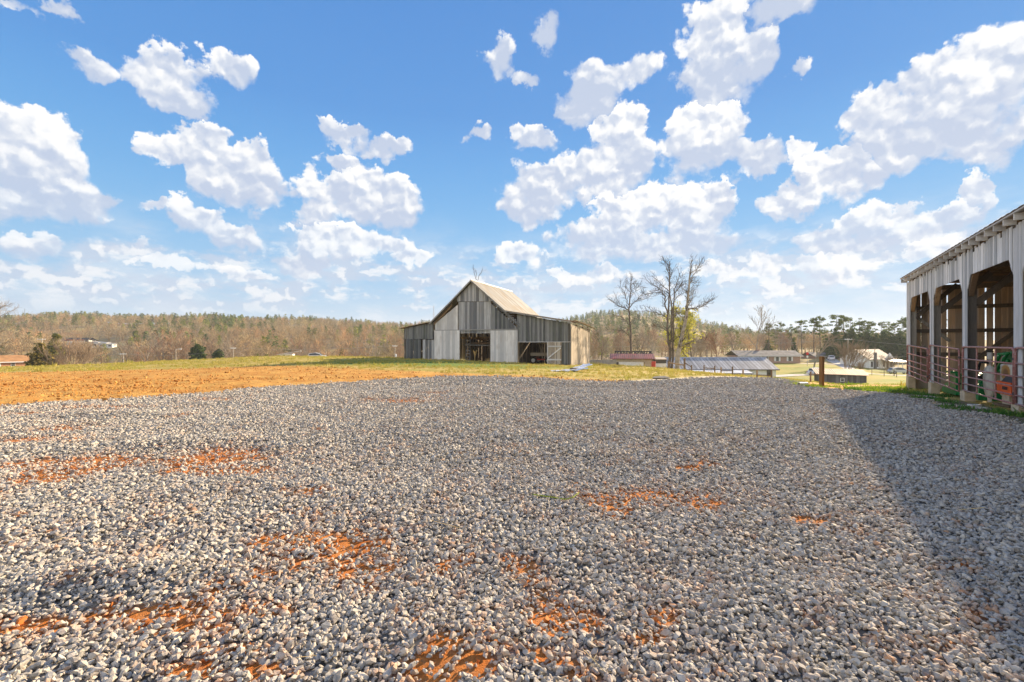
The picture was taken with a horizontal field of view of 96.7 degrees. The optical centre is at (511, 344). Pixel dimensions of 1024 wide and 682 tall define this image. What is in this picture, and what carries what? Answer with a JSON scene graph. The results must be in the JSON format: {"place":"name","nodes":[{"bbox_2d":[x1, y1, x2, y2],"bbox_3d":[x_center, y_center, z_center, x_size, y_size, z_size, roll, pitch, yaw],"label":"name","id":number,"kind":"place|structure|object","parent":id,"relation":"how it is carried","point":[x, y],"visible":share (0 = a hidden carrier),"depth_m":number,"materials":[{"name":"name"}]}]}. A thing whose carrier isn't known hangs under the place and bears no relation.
{"place":"outdoors","nodes":[
{"label":"outdoors","id":0,"kind":"place"},
{"bbox_2d":[0,384,959,412],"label":"gravel","id":1,"kind":"structure","parent":0,"point":[348,396],"depth_m":12.60,"materials":[{"name":"gravel"}]},
{"bbox_2d":[0,553,1023,681],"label":"gravel","id":2,"kind":"structure","parent":0,"point":[828,578],"depth_m":2.51,"materials":[{"name":"gravel"}]},
{"bbox_2d":[0,456,1023,567],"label":"gravel","id":3,"kind":"structure","parent":0,"point":[935,476],"depth_m":4.21,"materials":[{"name":"gravel"}]},
{"bbox_2d":[532,492,578,499],"bbox_3d":[0.456,1.511,4.534,0.488,0.015,0.191,0,0,-6],"label":"twine","id":4,"kind":"object","parent":3,"relation":"on","point":[556,497],"visible":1,"depth_m":4.52,"materials":[{"name":"fabric"}]},
{"bbox_2d":[0,315,1023,681],"bbox_3d":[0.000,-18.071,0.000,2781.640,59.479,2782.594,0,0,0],"label":"ground","id":5,"kind":"structure","parent":0,"point":[878,375],"depth_m":3.69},
{"bbox_2d":[0,355,28,366],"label":"brick house","id":6,"kind":"structure","parent":5,"relation":"on","point":[12,360],"depth_m":118.89,"materials":[{"name":"orange"}]},
{"bbox_2d":[0,299,31,348],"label":"bare tree","id":7,"kind":"object","parent":5,"relation":"on","point":[3,321],"visible":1,"depth_m":77.95,"materials":[{"name":"brown plant"}]},
{"bbox_2d":[24,342,58,365],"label":"magnolia","id":8,"kind":"object","parent":5,"relation":"on","point":[36,357],"visible":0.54,"depth_m":96.25,"materials":[{"name":"green plant"}]},
{"bbox_2d":[44,334,70,364],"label":"cedar","id":9,"kind":"object","parent":5,"relation":"on","point":[55,337],"visible":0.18,"depth_m":127.51,"materials":[{"name":"green plant"}]},
{"bbox_2d":[50,353,72,364],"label":"vase shrub","id":10,"kind":"object","parent":5,"relation":"on","point":[60,361],"visible":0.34,"depth_m":99.62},
{"bbox_2d":[32,336,101,364],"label":"vase shrub","id":11,"kind":"object","parent":5,"relation":"on","point":[78,357],"visible":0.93,"depth_m":96.36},
{"bbox_2d":[64,338,98,346],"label":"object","id":12,"kind":"structure","parent":5,"relation":"on","point":[85,339],"depth_m":331.23,"materials":[{"name":"white paint"}]},
{"bbox_2d":[114,334,139,361],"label":"woodland tree","id":13,"kind":"object","parent":5,"relation":"on","point":[125,351],"visible":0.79,"depth_m":154.42,"materials":[{"name":"brown plant"}]},
{"bbox_2d":[119,342,144,361],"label":"woodland tree","id":14,"kind":"object","parent":5,"relation":"on","point":[136,357],"visible":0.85,"depth_m":131.63,"materials":[{"name":"brown plant"}]},
{"bbox_2d":[131,330,161,360],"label":"woodland tree","id":15,"kind":"object","parent":5,"relation":"on","point":[150,344],"visible":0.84,"depth_m":130.31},
{"bbox_2d":[138,334,166,359],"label":"woodland tree","id":16,"kind":"object","parent":5,"relation":"on","point":[154,346],"visible":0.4,"depth_m":154.58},
{"bbox_2d":[145,331,177,359],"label":"woodland tree","id":17,"kind":"object","parent":5,"relation":"on","point":[159,339],"visible":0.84,"depth_m":128.40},
{"bbox_2d":[156,329,182,359],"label":"woodland tree","id":18,"kind":"object","parent":5,"relation":"on","point":[168,344],"visible":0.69,"depth_m":130.92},
{"bbox_2d":[162,331,190,359],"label":"woodland tree","id":19,"kind":"object","parent":5,"relation":"on","point":[178,349],"visible":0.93,"depth_m":126.56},
{"bbox_2d":[169,336,193,358],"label":"woodland tree","id":20,"kind":"object","parent":5,"relation":"on","point":[188,344],"visible":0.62,"depth_m":131.50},
{"bbox_2d":[188,343,206,359],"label":"tree","id":21,"kind":"object","parent":5,"relation":"on","point":[196,349],"visible":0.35,"depth_m":127.34,"materials":[{"name":"green plant"}]},
{"bbox_2d":[203,333,218,356],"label":"woodland tree","id":22,"kind":"object","parent":5,"relation":"on","point":[205,343],"visible":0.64,"depth_m":150.02,"materials":[{"name":"brown plant"}]},
{"bbox_2d":[211,349,224,358],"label":"fir tree","id":23,"kind":"object","parent":5,"relation":"on","point":[216,353],"visible":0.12,"depth_m":131.25,"materials":[{"name":"green plant"}]},
{"bbox_2d":[214,331,246,357],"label":"woodland tree","id":24,"kind":"object","parent":5,"relation":"on","point":[228,342],"visible":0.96,"depth_m":128.98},
{"bbox_2d":[223,335,245,357],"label":"woodland tree","id":25,"kind":"object","parent":5,"relation":"on","point":[229,354],"visible":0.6,"depth_m":144.69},
{"bbox_2d":[0,311,476,364],"bbox_3d":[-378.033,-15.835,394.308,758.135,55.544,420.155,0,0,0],"label":"woods","id":26,"kind":"object","parent":5,"relation":"on","point":[141,323],"visible":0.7,"depth_m":360.73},
{"bbox_2d":[121,342,402,361],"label":"valley woods","id":27,"kind":"object","parent":5,"relation":"on","point":[255,352],"visible":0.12,"depth_m":172.58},
{"bbox_2d":[288,337,307,355],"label":"woodland tree","id":28,"kind":"object","parent":5,"relation":"on","point":[298,344],"visible":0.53,"depth_m":168.72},
{"bbox_2d":[0,365,622,406],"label":"dirt clods","id":29,"kind":"object","parent":5,"relation":"on","point":[13,383],"visible":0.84,"depth_m":19.70,"materials":[{"name":"soil"}]},
{"bbox_2d":[304,334,321,352],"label":"woodland tree","id":30,"kind":"object","parent":5,"relation":"on","point":[314,349],"visible":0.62,"depth_m":134.62,"materials":[{"name":"brown plant"}]},
{"bbox_2d":[352,335,370,356],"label":"woodland tree","id":31,"kind":"object","parent":5,"relation":"on","point":[357,346],"visible":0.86,"depth_m":146.76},
{"bbox_2d":[365,334,385,356],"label":"woodland tree","id":32,"kind":"object","parent":5,"relation":"on","point":[373,347],"visible":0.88,"depth_m":146.16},
{"bbox_2d":[0,355,940,392],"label":"meadow grass","id":33,"kind":"structure","parent":5,"relation":"on","point":[105,366],"depth_m":37.65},
{"bbox_2d":[0,426,963,671],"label":"red dirt crumbs","id":34,"kind":"object","parent":5,"relation":"on","point":[19,621],"visible":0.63,"depth_m":2.71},
{"bbox_2d":[398,279,595,364],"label":"barn","id":35,"kind":"structure","parent":5,"relation":"on","point":[506,325],"depth_m":46.29,"materials":[{"name":"wood"}]},
{"bbox_2d":[434,330,459,359],"bbox_3d":[-6.746,0.047,47.062,2.985,3.038,0.033,0,0,22],"label":"sliding door","id":36,"kind":"structure","parent":35,"relation":"in","point":[446,343],"depth_m":47.02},
{"bbox_2d":[491,330,517,361],"bbox_3d":[-0.789,0.185,44.668,2.893,3.208,0.031,0,0,22],"label":"sliding door","id":37,"kind":"structure","parent":35,"relation":"in","point":[504,343],"depth_m":44.64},
{"bbox_2d":[547,342,560,364],"bbox_3d":[3.973,0.797,42.796,1.389,2.123,0.091,0,0,22],"label":"batten door","id":38,"kind":"structure","parent":35,"relation":"in","point":[553,348],"depth_m":42.81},
{"bbox_2d":[16,420,983,670],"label":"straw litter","id":39,"kind":"object","parent":5,"relation":"on","point":[521,579],"visible":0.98,"depth_m":4.09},
{"bbox_2d":[530,352,546,363],"bbox_3d":[3.217,1.375,46.531,2.320,1.130,1.820,0,0,22],"label":"wagon","id":40,"kind":"object","parent":5,"relation":"on","point":[538,359],"visible":0.55,"depth_m":46.01,"materials":[{"name":"red paint"}]},
{"bbox_2d":[551,363,592,371],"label":"roofing sheets","id":41,"kind":"object","parent":5,"relation":"on","point":[580,367],"visible":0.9,"depth_m":28.46,"materials":[{"name":"white metal"}]},
{"bbox_2d":[590,329,602,359],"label":"woodland tree","id":42,"kind":"object","parent":5,"relation":"on","point":[594,346],"visible":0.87,"depth_m":106.23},
{"bbox_2d":[590,360,615,364],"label":"block wall","id":43,"kind":"structure","parent":5,"relation":"on","point":[608,362],"depth_m":61.95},
{"bbox_2d":[596,329,614,359],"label":"woodland tree","id":44,"kind":"object","parent":5,"relation":"on","point":[604,344],"visible":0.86,"depth_m":112.00,"materials":[{"name":"brown plant"}]},
{"bbox_2d":[610,327,632,352],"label":"woodland tree","id":45,"kind":"object","parent":5,"relation":"on","point":[621,348],"visible":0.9,"depth_m":132.08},
{"bbox_2d":[604,274,656,353],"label":"bare tree","id":46,"kind":"object","parent":5,"relation":"on","point":[629,311],"visible":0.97,"depth_m":73.82,"materials":[{"name":"brown plant"}]},
{"bbox_2d":[610,354,655,366],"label":"garage","id":47,"kind":"structure","parent":5,"relation":"on","point":[645,360],"depth_m":69.20,"materials":[{"name":"concrete"}]},
{"bbox_2d":[619,362,643,365],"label":"overhead door","id":48,"kind":"structure","parent":47,"relation":"in","point":[625,363],"depth_m":68.97,"materials":[{"name":"white paint"}]},
{"bbox_2d":[614,351,651,353],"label":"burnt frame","id":49,"kind":"object","parent":5,"relation":"on","point":[642,352],"visible":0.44,"depth_m":81.71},
{"bbox_2d":[633,328,651,353],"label":"woodland tree","id":50,"kind":"object","parent":5,"relation":"on","point":[647,347],"visible":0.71,"depth_m":132.87,"materials":[{"name":"brown plant"}]},
{"bbox_2d":[639,323,660,350],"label":"woodland tree","id":51,"kind":"object","parent":5,"relation":"on","point":[651,337],"visible":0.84,"depth_m":146.69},
{"bbox_2d":[641,334,659,353],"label":"woodland tree","id":52,"kind":"object","parent":5,"relation":"on","point":[654,348],"visible":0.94,"depth_m":122.12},
{"bbox_2d":[653,357,666,367],"bbox_3d":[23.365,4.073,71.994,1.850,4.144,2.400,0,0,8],"label":"outhouse","id":53,"kind":"structure","parent":5,"relation":"on","point":[660,361],"depth_m":71.01,"materials":[{"name":"white metal"}]},
{"bbox_2d":[631,254,690,368],"bbox_3d":[20.136,-4.003,60.924,8.321,15.933,4.176,0,0,14],"label":"bare tree","id":54,"kind":"object","parent":5,"relation":"on","point":[672,337],"visible":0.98,"depth_m":60.84,"materials":[{"name":"brown plant"}]},
{"bbox_2d":[657,301,704,356],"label":"yellow green tree","id":55,"kind":"object","parent":5,"relation":"on","point":[692,320],"visible":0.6,"depth_m":91.22,"materials":[{"name":"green plant"}]},
{"bbox_2d":[665,255,717,368],"bbox_3d":[23.725,-4.099,60.853,5.148,16.217,6.406,0,0,-45],"label":"bare tree","id":56,"kind":"object","parent":5,"relation":"on","point":[680,342],"visible":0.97,"depth_m":59.91,"materials":[{"name":"brown plant"}]},
{"bbox_2d":[693,341,710,356],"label":"woodland tree","id":57,"kind":"object","parent":5,"relation":"on","point":[700,353],"visible":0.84,"depth_m":111.44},
{"bbox_2d":[702,329,722,356],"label":"red twig tree","id":58,"kind":"object","parent":5,"relation":"on","point":[713,342],"visible":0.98,"depth_m":112.47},
{"bbox_2d":[665,357,779,376],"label":"metal building","id":59,"kind":"structure","parent":5,"relation":"on","point":[761,365],"depth_m":78.85,"materials":[{"name":"silver metal"}]},
{"bbox_2d":[558,309,893,335],"bbox_3d":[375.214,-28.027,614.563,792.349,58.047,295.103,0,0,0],"label":"woods","id":60,"kind":"object","parent":5,"relation":"on","point":[620,311],"visible":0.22,"depth_m":586.71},
{"bbox_2d":[684,362,772,377],"bbox_3d":[21.785,2.837,46.508,1.363,1.638,17.136,0,0,-2],"label":"farm fence","id":61,"kind":"object","parent":5,"relation":"on","point":[757,375],"visible":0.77,"depth_m":45.17,"materials":[{"name":"brown wood"}]},
{"bbox_2d":[724,330,739,348],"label":"woodland tree","id":62,"kind":"object","parent":5,"relation":"on","point":[730,343],"visible":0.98,"depth_m":162.28,"materials":[{"name":"brown plant"}]},
{"bbox_2d":[735,305,778,348],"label":"bare tree","id":63,"kind":"object","parent":5,"relation":"on","point":[761,314],"visible":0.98,"depth_m":139.70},
{"bbox_2d":[724,349,802,362],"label":"ranch house","id":64,"kind":"structure","parent":5,"relation":"on","point":[787,356],"depth_m":136.63,"materials":[{"name":"grey brick"}]},
{"bbox_2d":[572,316,985,359],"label":"woods","id":65,"kind":"object","parent":5,"relation":"on","point":[745,342],"visible":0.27,"depth_m":304.46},
{"bbox_2d":[771,328,787,349],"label":"woodland tree","id":66,"kind":"object","parent":5,"relation":"on","point":[775,334],"visible":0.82,"depth_m":160.16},
{"bbox_2d":[774,322,788,342],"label":"tall pine","id":67,"kind":"object","parent":5,"relation":"on","point":[781,324],"visible":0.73,"depth_m":169.37,"materials":[{"name":"green plant"}]},
{"bbox_2d":[776,333,794,349],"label":"woodland tree","id":68,"kind":"object","parent":5,"relation":"on","point":[784,341],"visible":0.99,"depth_m":152.87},
{"bbox_2d":[787,324,796,343],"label":"tall pine","id":69,"kind":"object","parent":5,"relation":"on","point":[793,339],"visible":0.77,"depth_m":176.51,"materials":[{"name":"green plant"}]},
{"bbox_2d":[789,328,805,350],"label":"bare tree","id":70,"kind":"object","parent":5,"relation":"on","point":[800,333],"visible":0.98,"depth_m":159.70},
{"bbox_2d":[794,320,807,353],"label":"tall pine","id":71,"kind":"object","parent":5,"relation":"on","point":[800,322],"visible":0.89,"depth_m":171.90,"materials":[{"name":"green plant"}]},
{"bbox_2d":[806,317,822,351],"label":"tall pine","id":72,"kind":"object","parent":5,"relation":"on","point":[816,322],"visible":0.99,"depth_m":164.39,"materials":[{"name":"green plant"}]},
{"bbox_2d":[801,352,828,358],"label":"carport house","id":73,"kind":"structure","parent":5,"relation":"on","point":[812,355],"depth_m":161.64,"materials":[{"name":"grey brick"}]},
{"bbox_2d":[809,315,830,348],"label":"tall pine","id":74,"kind":"object","parent":5,"relation":"on","point":[822,319],"visible":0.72,"depth_m":167.24,"materials":[{"name":"green plant"}]},
{"bbox_2d":[819,356,824,385],"bbox_3d":[13.745,1.396,20.202,0.150,1.770,0.150,1,0,-20],"label":"wooden post","id":75,"kind":"object","parent":5,"relation":"on","point":[821,370],"visible":0.56,"depth_m":20.14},
{"bbox_2d":[809,331,841,367],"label":"yard tree","id":76,"kind":"object","parent":5,"relation":"on","point":[823,349],"visible":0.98,"depth_m":112.94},
{"bbox_2d":[823,328,843,358],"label":"cedar","id":77,"kind":"object","parent":5,"relation":"on","point":[831,349],"visible":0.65,"depth_m":157.17,"materials":[{"name":"green plant"}]},
{"bbox_2d":[827,315,844,333],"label":"tall pine","id":78,"kind":"object","parent":5,"relation":"on","point":[839,323],"visible":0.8,"depth_m":167.89,"materials":[{"name":"green plant"}]},
{"bbox_2d":[812,368,869,383],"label":"shed","id":79,"kind":"structure","parent":5,"relation":"on","point":[838,376],"depth_m":70.50,"materials":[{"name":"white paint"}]},
{"bbox_2d":[834,316,850,334],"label":"tall pine","id":80,"kind":"object","parent":5,"relation":"on","point":[844,318],"visible":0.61,"depth_m":171.96,"materials":[{"name":"green plant"}]},
{"bbox_2d":[844,317,855,330],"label":"tall pine","id":81,"kind":"object","parent":5,"relation":"on","point":[846,325],"visible":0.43,"depth_m":176.21,"materials":[{"name":"green plant"}]},
{"bbox_2d":[774,377,925,392],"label":"weeds","id":82,"kind":"object","parent":5,"relation":"on","point":[897,387],"visible":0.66,"depth_m":20.00,"materials":[{"name":"green plant"}]},
{"bbox_2d":[830,337,875,368],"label":"vase shrub","id":83,"kind":"object","parent":5,"relation":"on","point":[852,353],"visible":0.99,"depth_m":87.78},
{"bbox_2d":[844,326,865,348],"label":"cedar","id":84,"kind":"object","parent":5,"relation":"on","point":[852,334],"visible":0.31,"depth_m":157.15,"materials":[{"name":"green plant"}]},
{"bbox_2d":[853,318,865,334],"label":"tall pine","id":85,"kind":"object","parent":5,"relation":"on","point":[860,329],"visible":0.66,"depth_m":168.80,"materials":[{"name":"green plant"}]},
{"bbox_2d":[858,321,871,333],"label":"tall pine","id":86,"kind":"object","parent":5,"relation":"on","point":[867,328],"visible":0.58,"depth_m":167.85,"materials":[{"name":"green plant"}]},
{"bbox_2d":[861,330,875,348],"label":"cedar","id":87,"kind":"object","parent":5,"relation":"on","point":[867,336],"visible":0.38,"depth_m":159.41,"materials":[{"name":"green plant"}]},
{"bbox_2d":[838,349,906,368],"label":"white house","id":88,"kind":"structure","parent":5,"relation":"on","point":[871,363],"depth_m":131.35,"materials":[{"name":"paint"}]},
{"bbox_2d":[868,333,887,351],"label":"cedar","id":89,"kind":"object","parent":5,"relation":"on","point":[875,341],"visible":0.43,"depth_m":157.22,"materials":[{"name":"green plant"}]},
{"bbox_2d":[872,321,889,335],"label":"tall pine","id":90,"kind":"object","parent":5,"relation":"on","point":[881,324],"visible":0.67,"depth_m":169.91,"materials":[{"name":"green plant"}]},
{"bbox_2d":[879,330,889,353],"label":"cedar","id":91,"kind":"object","parent":5,"relation":"on","point":[884,338],"visible":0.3,"depth_m":161.21,"materials":[{"name":"green plant"}]},
{"bbox_2d":[874,355,901,369],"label":"vase shrub","id":92,"kind":"object","parent":5,"relation":"on","point":[891,361],"visible":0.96,"depth_m":119.17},
{"bbox_2d":[885,334,899,355],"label":"cedar","id":93,"kind":"object","parent":5,"relation":"on","point":[891,339],"visible":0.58,"depth_m":159.36,"materials":[{"name":"green plant"}]},
{"bbox_2d":[886,322,901,338],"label":"tall pine","id":94,"kind":"object","parent":5,"relation":"on","point":[893,324],"visible":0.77,"depth_m":168.22,"materials":[{"name":"green plant"}]},
{"bbox_2d":[887,367,906,373],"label":"parked car","id":95,"kind":"object","parent":5,"relation":"on","point":[899,370],"visible":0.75,"depth_m":111.36,"materials":[{"name":"silver metal"}]},
{"bbox_2d":[888,330,906,359],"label":"cedar","id":96,"kind":"object","parent":5,"relation":"on","point":[900,337],"visible":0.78,"depth_m":157.12,"materials":[{"name":"green plant"}]},
{"bbox_2d":[896,318,906,341],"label":"tall pine","id":97,"kind":"object","parent":5,"relation":"on","point":[902,321],"visible":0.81,"depth_m":171.19,"materials":[{"name":"green plant"}]},
{"bbox_2d":[900,204,1023,413],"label":"pole shed","id":98,"kind":"structure","parent":5,"relation":"on","point":[990,258],"depth_m":16.31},
{"bbox_2d":[907,345,928,382],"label":"tube gate","id":99,"kind":"structure","parent":98,"relation":"attached to","point":[927,358],"depth_m":18.02,"materials":[{"name":"metal"}]},
{"bbox_2d":[929,344,961,391],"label":"tube gate","id":100,"kind":"structure","parent":98,"relation":"attached to","point":[958,370],"depth_m":14.83,"materials":[{"name":"metal"}]},
{"bbox_2d":[962,346,1014,404],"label":"tube gate","id":101,"kind":"structure","parent":98,"relation":"attached to","point":[995,373],"depth_m":11.57,"materials":[{"name":"metal"}]},
{"bbox_2d":[1014,347,1023,406],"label":"tube gate","id":102,"kind":"structure","parent":98,"relation":"attached to","point":[1015,375],"depth_m":10.41,"materials":[{"name":"metal"}]},
{"bbox_2d":[942,371,1001,400],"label":"mower deck","id":103,"kind":"structure","parent":5,"relation":"on","point":[955,386],"depth_m":16.23,"materials":[{"name":"green paint"}]},
{"bbox_2d":[978,350,993,401],"bbox_3d":[13.996,1.079,13.552,0.305,1.820,0.642,0,0,-9],"label":"sprayer tank","id":104,"kind":"object","parent":5,"relation":"on","point":[989,376],"visible":0.71,"depth_m":13.32,"materials":[{"name":"white plastic"}]},
{"bbox_2d":[993,351,1011,372],"bbox_3d":[17.377,1.249,14.503,2.674,2.100,1.610,0,0,31],"label":"loader frame","id":105,"kind":"object","parent":5,"relation":"on","point":[1006,356],"visible":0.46,"depth_m":15.00,"materials":[{"name":"green paint"}]},
{"bbox_2d":[997,376,1011,404],"bbox_3d":[13.403,1.384,12.117,0.490,1.100,0.990,0,0,31],"label":"orange chest","id":106,"kind":"object","parent":5,"relation":"on","point":[1005,388],"visible":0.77,"depth_m":12.14,"materials":[{"name":"paint"}]},
{"bbox_2d":[1000,364,1011,395],"bbox_3d":[14.441,1.277,12.800,0.750,1.430,1.020,0,0,31],"label":"square tank","id":107,"kind":"object","parent":5,"relation":"on","point":[1006,369],"visible":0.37,"depth_m":13.07,"materials":[{"name":"plastic"}]},
{"bbox_2d":[0,408,1023,462],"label":"gravel","id":108,"kind":"structure","parent":0,"point":[145,431],"depth_m":7.67,"materials":[{"name":"gravel"}]},
{"bbox_2d":[0,0,1023,339],"label":"sky","id":109,"kind":"structure","parent":0,"point":[356,159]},
{"bbox_2d":[285,375,876,391],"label":"gravel","id":110,"kind":"structure","parent":0,"point":[723,381],"depth_m":18.91,"materials":[{"name":"gravel"}]},
{"bbox_2d":[826,359,872,373],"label":"driveway","id":111,"kind":"structure","parent":0,"point":[835,361],"depth_m":140.70,"materials":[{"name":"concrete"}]},
{"bbox_2d":[776,373,947,376],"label":"road","id":112,"kind":"structure","parent":0,"point":[784,375],"depth_m":96.13,"materials":[{"name":"asphalt"}]},
{"bbox_2d":[844,385,1023,417],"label":"rank grass","id":113,"kind":"structure","parent":0,"point":[1002,411],"depth_m":11.17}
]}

